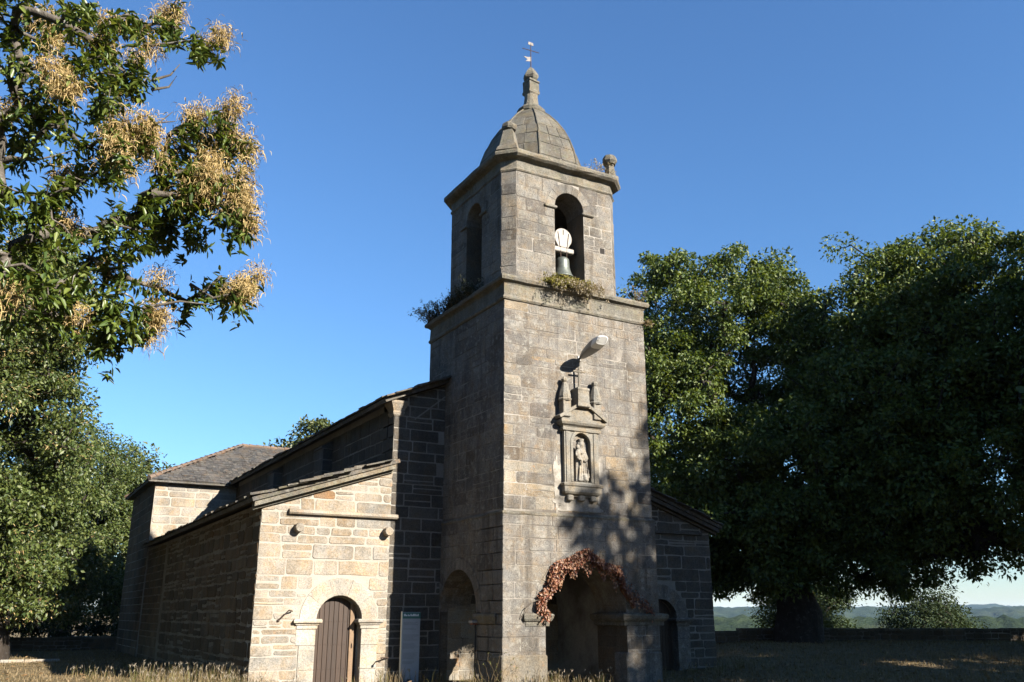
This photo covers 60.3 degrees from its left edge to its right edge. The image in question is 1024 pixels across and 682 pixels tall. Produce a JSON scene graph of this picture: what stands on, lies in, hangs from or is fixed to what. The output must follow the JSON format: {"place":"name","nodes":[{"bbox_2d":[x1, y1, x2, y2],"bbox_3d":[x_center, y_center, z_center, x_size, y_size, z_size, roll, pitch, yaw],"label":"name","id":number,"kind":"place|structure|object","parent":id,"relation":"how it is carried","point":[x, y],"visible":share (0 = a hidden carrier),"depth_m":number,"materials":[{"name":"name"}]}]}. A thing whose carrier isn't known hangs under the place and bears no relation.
{"place":"outdoors","nodes":[
{"label":"outdoors","id":0,"kind":"place"},
{"bbox_2d":[0,616,1023,681],"bbox_3d":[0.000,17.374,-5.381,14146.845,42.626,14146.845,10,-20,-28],"label":"ground","id":1,"kind":"structure","parent":0,"point":[569,679],"depth_m":27.84,"materials":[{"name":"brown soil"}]},
{"bbox_2d":[0,659,59,662],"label":"kerb","id":2,"kind":"structure","parent":1,"relation":"on","point":[21,660],"depth_m":31.68,"materials":[{"name":"stone"}]},
{"bbox_2d":[0,221,121,659],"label":"chestnut tree","id":3,"kind":"object","parent":1,"relation":"on","point":[44,492],"visible":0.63,"depth_m":33.93,"materials":[{"name":"green plant"}]},
{"bbox_2d":[10,636,116,650],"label":"boundary wall","id":4,"kind":"structure","parent":1,"relation":"on","point":[70,643],"depth_m":41.79,"materials":[{"name":"grey stone"}]},
{"bbox_2d":[9,602,120,639],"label":"bush","id":5,"kind":"object","parent":1,"relation":"on","point":[90,629],"visible":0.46,"depth_m":43.11,"materials":[{"name":"green plant"}]},
{"bbox_2d":[3,423,153,636],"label":"leafy tree","id":6,"kind":"object","parent":1,"relation":"on","point":[110,592],"visible":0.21,"depth_m":49.20,"materials":[{"name":"green plant"}]},
{"bbox_2d":[80,441,174,634],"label":"leafy tree","id":7,"kind":"object","parent":1,"relation":"on","point":[149,461],"visible":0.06,"depth_m":56.03,"materials":[{"name":"green plant"}]},
{"bbox_2d":[0,0,272,384],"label":"chestnut tree","id":8,"kind":"object","parent":1,"relation":"on","point":[201,185],"visible":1,"depth_m":9.79,"materials":[{"name":"green plant"}]},
{"bbox_2d":[263,414,333,447],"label":"leafy tree","id":9,"kind":"object","parent":1,"relation":"on","point":[313,427],"visible":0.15,"depth_m":58.62,"materials":[{"name":"green plant"}]},
{"bbox_2d":[399,611,420,681],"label":"information board","id":10,"kind":"object","parent":1,"relation":"on","point":[409,640],"visible":1,"depth_m":22.49,"materials":[{"name":"metal"}]},
{"bbox_2d":[115,67,723,681],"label":"church","id":11,"kind":"structure","parent":1,"relation":"on","point":[449,499],"depth_m":23.53,"materials":[{"name":"stone"}]},
{"bbox_2d":[277,610,292,621],"bbox_3d":[-5.522,6.676,21.425,0.328,0.284,0.204,-2,-17,5],"label":"wall hook","id":12,"kind":"object","parent":11,"relation":"attached to","point":[279,619],"depth_m":21.35,"materials":[{"name":"metal"}]},
{"bbox_2d":[312,596,357,681],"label":"door","id":13,"kind":"structure","parent":11,"relation":"in","point":[336,638],"depth_m":22.16,"materials":[{"name":"brown wood"}]},
{"bbox_2d":[408,300,434,323],"bbox_3d":[-2.684,-0.858,26.766,0.878,0.714,1.033,-3,-18,10],"label":"ledge weed","id":14,"kind":"object","parent":11,"relation":"on","point":[425,313],"visible":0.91,"depth_m":26.77,"materials":[{"name":"green plant"}]},
{"bbox_2d":[422,276,483,322],"bbox_3d":[-1.817,-1.173,25.580,0.876,0.699,3.453,10,-20,-28],"label":"ledge weed","id":15,"kind":"object","parent":11,"relation":"on","point":[451,302],"visible":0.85,"depth_m":25.31,"materials":[{"name":"green plant"}]},
{"bbox_2d":[522,42,538,66],"bbox_3d":[0.603,-9.149,28.293,0.602,1.020,0.037,8,-19,-25],"label":"weather vane","id":16,"kind":"object","parent":11,"relation":"on","point":[530,50],"visible":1,"depth_m":28.29,"materials":[{"name":"metal"}]},
{"bbox_2d":[555,228,575,277],"bbox_3d":[1.382,-2.431,24.953,0.938,1.590,0.617,0,-17,0],"label":"bell","id":17,"kind":"object","parent":11,"relation":"hanging from","point":[563,240],"visible":0.73,"depth_m":24.91,"materials":[{"name":"grey metal"}]},
{"bbox_2d":[538,271,593,299],"bbox_3d":[1.487,-1.506,23.677,1.696,0.698,1.241,10,-20,-28],"label":"ledge weed","id":18,"kind":"object","parent":11,"relation":"on","point":[555,280],"visible":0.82,"depth_m":23.54,"materials":[{"name":"green plant"}]},
{"bbox_2d":[574,439,589,481],"bbox_3d":[1.777,3.066,22.666,0.460,1.115,0.282,10,-20,-28],"label":"statue","id":19,"kind":"object","parent":11,"relation":"in","point":[581,471],"visible":1,"depth_m":22.55,"materials":[{"name":"stone"}]},
{"bbox_2d":[560,277,609,302],"bbox_3d":[1.976,-1.421,23.902,1.377,0.647,1.156,-1,-17,4],"label":"ledge weed","id":20,"kind":"object","parent":11,"relation":"on","point":[593,286],"visible":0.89,"depth_m":23.73,"materials":[{"name":"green plant"}]},
{"bbox_2d":[521,548,657,622],"bbox_3d":[2.031,6.016,21.753,4.074,1.809,0.407,10,-20,-28],"label":"creeper","id":21,"kind":"object","parent":11,"relation":"attached to","point":[572,563],"visible":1,"depth_m":21.80,"materials":[{"name":"red plant"}]},
{"bbox_2d":[577,335,607,360],"bbox_3d":[2.078,0.196,23.116,0.372,0.404,1.209,10,-20,-28],"label":"floodlight","id":22,"kind":"object","parent":11,"relation":"attached to","point":[594,345],"visible":1,"depth_m":22.89,"materials":[{"name":"grey metal"}]},
{"bbox_2d":[574,158,615,174],"bbox_3d":[2.506,-5.128,25.837,1.342,0.472,0.520,6,-18,-19],"label":"ledge weed","id":23,"kind":"object","parent":11,"relation":"on","point":[602,169],"visible":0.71,"depth_m":25.98,"materials":[{"name":"green plant"}]},
{"bbox_2d":[623,285,646,301],"bbox_3d":[3.511,-1.321,25.145,0.705,0.517,0.441,0,-17,1],"label":"ledge weed","id":24,"kind":"object","parent":11,"relation":"on","point":[639,296],"visible":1,"depth_m":25.11,"materials":[{"name":"green plant"}]},
{"bbox_2d":[640,318,654,326],"bbox_3d":[3.805,-0.502,24.936,0.484,0.373,0.436,3,-17,-9],"label":"ledge weed","id":25,"kind":"object","parent":11,"relation":"on","point":[646,323],"visible":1,"depth_m":24.93,"materials":[{"name":"green plant"}]},
{"bbox_2d":[658,600,674,669],"bbox_3d":[4.449,9.002,26.949,1.320,2.450,0.124,10,-20,-28],"label":"door","id":26,"kind":"structure","parent":11,"relation":"in","point":[666,631],"depth_m":27.07,"materials":[{"name":"brown wood"}]},
{"bbox_2d":[63,658,778,681],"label":"tall grass","id":27,"kind":"structure","parent":1,"relation":"on","point":[211,678],"depth_m":21.21,"materials":[{"name":"beige plant"}]},
{"bbox_2d":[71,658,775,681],"bbox_3d":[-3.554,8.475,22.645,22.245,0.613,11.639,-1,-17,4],"label":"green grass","id":28,"kind":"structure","parent":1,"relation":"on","point":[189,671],"depth_m":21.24,"materials":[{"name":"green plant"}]},
{"bbox_2d":[468,621,477,681],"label":"arch light","id":29,"kind":"object","parent":1,"relation":"on","point":[474,623],"visible":0.82,"depth_m":21.40,"materials":[{"name":"black metal"}]},
{"bbox_2d":[475,651,519,681],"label":"wall weed","id":30,"kind":"object","parent":1,"relation":"on","point":[501,671],"depth_m":20.07,"materials":[{"name":"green plant"}]},
{"bbox_2d":[0,638,1023,681],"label":"fallen leaves","id":31,"kind":"object","parent":1,"relation":"on","point":[918,642],"visible":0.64,"depth_m":28.22,"materials":[{"name":"brown plant"}]},
{"bbox_2d":[744,591,846,627],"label":"bush","id":32,"kind":"object","parent":1,"relation":"on","point":[770,612],"visible":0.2,"depth_m":46.59,"materials":[{"name":"green plant"}]},
{"bbox_2d":[616,241,984,642],"bbox_3d":[12.177,4.096,40.544,16.957,19.167,10.569,-6,-18,19],"label":"chestnut tree","id":33,"kind":"object","parent":1,"relation":"on","point":[781,529],"visible":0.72,"depth_m":38.44,"materials":[{"name":"green plant"}]},
{"bbox_2d":[815,584,867,627],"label":"bush","id":34,"kind":"object","parent":1,"relation":"on","point":[833,602],"visible":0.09,"depth_m":57.60,"materials":[{"name":"green plant"}]},
{"bbox_2d":[715,628,1023,643],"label":"boundary wall","id":35,"kind":"structure","parent":1,"relation":"on","point":[898,634],"depth_m":38.88,"materials":[{"name":"grey stone"}]},
{"bbox_2d":[763,214,1023,587],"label":"chestnut tree","id":36,"kind":"object","parent":1,"relation":"on","point":[957,402],"visible":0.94,"depth_m":35.71,"materials":[{"name":"green plant"}]},
{"bbox_2d":[873,582,989,628],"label":"bush","id":37,"kind":"object","parent":1,"relation":"on","point":[946,616],"visible":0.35,"depth_m":59.96,"materials":[{"name":"green plant"}]},
{"bbox_2d":[1015,368,1023,426],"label":"chestnut tree","id":38,"kind":"object","parent":1,"relation":"on","point":[1020,389],"visible":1,"depth_m":32.28,"materials":[{"name":"green plant"}]},
{"bbox_2d":[0,0,1023,607],"label":"sky","id":39,"kind":"structure","parent":0,"point":[778,124],"materials":[{"name":"blue"}]},
{"bbox_2d":[88,605,1023,618],"bbox_3d":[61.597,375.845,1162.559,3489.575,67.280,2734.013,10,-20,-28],"label":"hills","id":40,"kind":"structure","parent":0,"point":[1016,612],"depth_m":1573.47,"materials":[{"name":"green plant"}]},
{"bbox_2d":[95,603,1021,608],"bbox_3d":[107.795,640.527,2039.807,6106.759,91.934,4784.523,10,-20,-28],"label":"hills","id":41,"kind":"structure","parent":0,"point":[977,606],"depth_m":2937.99,"materials":[{"name":"green plant"}]},
{"bbox_2d":[714,614,1023,630],"bbox_3d":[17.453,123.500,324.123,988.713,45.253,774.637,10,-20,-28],"label":"hills","id":42,"kind":"structure","parent":0,"point":[722,623],"depth_m":459.66,"materials":[{"name":"green plant"}]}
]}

